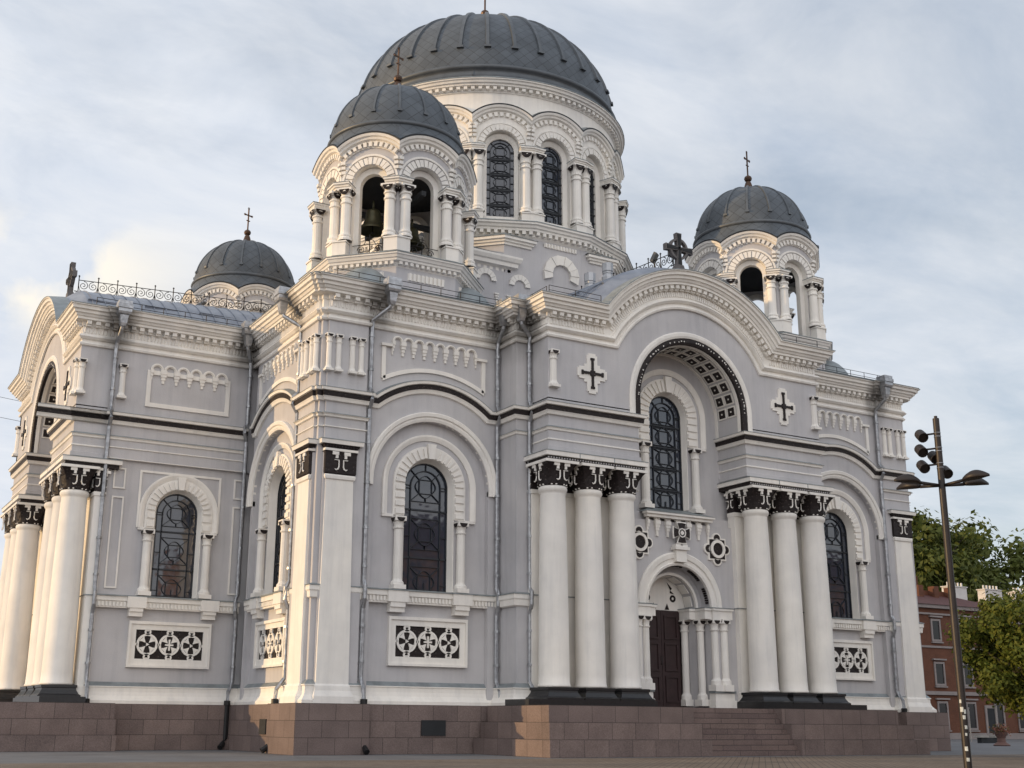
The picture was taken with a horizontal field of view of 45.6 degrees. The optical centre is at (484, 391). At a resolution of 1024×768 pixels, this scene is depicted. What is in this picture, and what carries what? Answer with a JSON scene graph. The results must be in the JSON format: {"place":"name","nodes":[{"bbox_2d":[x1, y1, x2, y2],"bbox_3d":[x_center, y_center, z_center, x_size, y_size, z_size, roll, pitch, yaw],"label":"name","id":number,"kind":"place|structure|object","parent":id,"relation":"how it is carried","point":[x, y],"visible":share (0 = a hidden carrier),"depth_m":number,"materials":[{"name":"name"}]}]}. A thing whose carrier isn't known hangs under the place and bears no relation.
{"place":"outdoors","nodes":[
{"label":"outdoors","id":0,"kind":"place"},
{"bbox_2d":[0,0,950,757],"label":"church","id":1,"kind":"structure","parent":0,"point":[520,454],"depth_m":55.69,"materials":[{"name":"grey paint"}]},
{"bbox_2d":[135,474,217,599],"bbox_3d":[-14.028,6.678,55.543,3.640,5.834,0.785,9,-17,-28],"label":"arched window","id":2,"kind":"structure","parent":1,"relation":"in","point":[176,512],"depth_m":55.74,"materials":[{"name":"white paint"}]},
{"bbox_2d":[250,442,292,597],"bbox_3d":[-9.219,5.760,54.062,0.835,7.033,4.500,9,-17,-28],"label":"arched window","id":3,"kind":"structure","parent":1,"relation":"in","point":[275,491],"depth_m":54.73,"materials":[{"name":"white paint"}]},
{"bbox_2d":[361,201,383,236],"bbox_3d":[-5.375,-8.368,58.682,1.476,1.728,1.476,9,-17,-28],"label":"bell","id":4,"kind":"object","parent":1,"relation":"hanging from","point":[372,225],"visible":0.89,"depth_m":58.47,"materials":[{"name":"brown metal"}]},
{"bbox_2d":[410,219,424,251],"bbox_3d":[-3.604,-7.766,60.278,1.312,1.586,1.312,9,-17,-28],"label":"bell","id":5,"kind":"object","parent":1,"relation":"hanging from","point":[415,240],"visible":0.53,"depth_m":60.08,"materials":[{"name":"brown metal"}]},
{"bbox_2d":[381,435,475,592],"bbox_3d":[-2.393,5.347,52.358,4.500,7.033,0.835,9,-17,-28],"label":"arched window","id":6,"kind":"structure","parent":1,"relation":"in","point":[428,491],"depth_m":52.57,"materials":[{"name":"white paint"}]},
{"bbox_2d":[649,610,681,706],"bbox_3d":[8.206,12.378,56.317,2.160,4.430,0.259,9,-17,-28],"label":"door","id":7,"kind":"structure","parent":1,"relation":"in","point":[664,629],"depth_m":56.40,"materials":[{"name":"brown wood"}]},
{"bbox_2d":[638,369,706,513],"bbox_3d":[8.774,2.311,58.155,4.560,6.930,0.765,9,-17,-28],"label":"arched window","id":8,"kind":"structure","parent":1,"relation":"in","point":[669,428],"depth_m":58.42,"materials":[{"name":"white paint"}]},
{"bbox_2d":[824,489,873,619],"bbox_3d":[18.557,8.621,63.812,4.500,7.033,0.835,9,-17,-28],"label":"arched window","id":9,"kind":"structure","parent":1,"relation":"in","point":[842,529],"depth_m":64.33,"materials":[{"name":"white paint"}]},
{"bbox_2d":[0,739,1023,767],"bbox_3d":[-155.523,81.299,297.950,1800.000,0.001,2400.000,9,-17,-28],"label":"ground","id":10,"kind":"structure","parent":0,"point":[986,755],"depth_m":41.55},
{"bbox_2d":[894,416,989,767],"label":"street lamp","id":11,"kind":"object","parent":10,"relation":"on","point":[944,472],"visible":1,"depth_m":36.86,"materials":[{"name":"brown metal"}]},
{"bbox_2d":[909,505,990,601],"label":"tree","id":12,"kind":"object","parent":10,"relation":"on","point":[929,559],"visible":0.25,"depth_m":146.80,"materials":[{"name":"green plant"}]},
{"bbox_2d":[912,517,1023,596],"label":"tree","id":13,"kind":"object","parent":10,"relation":"on","point":[1012,568],"visible":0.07,"depth_m":162.30,"materials":[{"name":"green plant"}]},
{"bbox_2d":[943,581,1023,719],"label":"tree","id":14,"kind":"object","parent":10,"relation":"on","point":[997,637],"visible":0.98,"depth_m":50.80,"materials":[{"name":"green plant"}]},
{"bbox_2d":[974,735,996,742],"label":"bench","id":15,"kind":"object","parent":10,"relation":"on","point":[985,739],"visible":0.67,"depth_m":93.31,"materials":[{"name":"concrete"}]},
{"bbox_2d":[988,723,1015,745],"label":"planter","id":16,"kind":"object","parent":10,"relation":"on","point":[1001,733],"visible":1,"depth_m":80.65,"materials":[{"name":"stone"}]},
{"bbox_2d":[0,0,1023,589],"label":"sky","id":17,"kind":"structure","parent":0,"point":[138,138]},
{"bbox_2d":[916,576,1016,738],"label":"town house","id":18,"kind":"structure","parent":0,"point":[938,657],"depth_m":121.76,"materials":[{"name":"red brick"}]},
{"bbox_2d":[928,615,943,642],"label":"window","id":19,"kind":"structure","parent":18,"relation":"in","point":[935,624],"depth_m":121.75,"materials":[{"name":"paint"}]},
{"bbox_2d":[932,658,947,687],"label":"window","id":20,"kind":"structure","parent":18,"relation":"in","point":[939,667],"depth_m":120.62,"materials":[{"name":"glass"}]},
{"bbox_2d":[935,698,951,731],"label":"window","id":21,"kind":"structure","parent":18,"relation":"in","point":[942,706],"depth_m":119.80,"materials":[{"name":"glass"}]},
{"bbox_2d":[963,663,975,687],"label":"window","id":22,"kind":"structure","parent":18,"relation":"in","point":[965,670],"depth_m":122.52,"materials":[{"name":"glass"}]},
{"bbox_2d":[966,699,979,731],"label":"window","id":23,"kind":"structure","parent":18,"relation":"in","point":[972,706],"depth_m":121.60,"materials":[{"name":"glass"}]},
{"bbox_2d":[984,705,998,737],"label":"window","id":24,"kind":"structure","parent":18,"relation":"in","point":[989,711],"depth_m":122.76,"materials":[{"name":"glass"}]},
{"bbox_2d":[993,700,1006,729],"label":"window","id":25,"kind":"structure","parent":18,"relation":"in","point":[1001,714],"depth_m":123.64,"materials":[{"name":"glass"}]},
{"bbox_2d":[968,707,971,741],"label":"post","id":26,"kind":"object","parent":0,"point":[969,724],"visible":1,"depth_m":102.72,"materials":[{"name":"concrete"}]},
{"bbox_2d":[940,582,1023,738],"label":"town house","id":27,"kind":"structure","parent":0,"point":[961,592],"depth_m":133.22,"materials":[{"name":"white brick"}]},
{"bbox_2d":[1017,710,1023,731],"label":"window","id":28,"kind":"structure","parent":27,"relation":"in","point":[1020,722],"depth_m":126.32,"materials":[{"name":"glass"}]}
]}

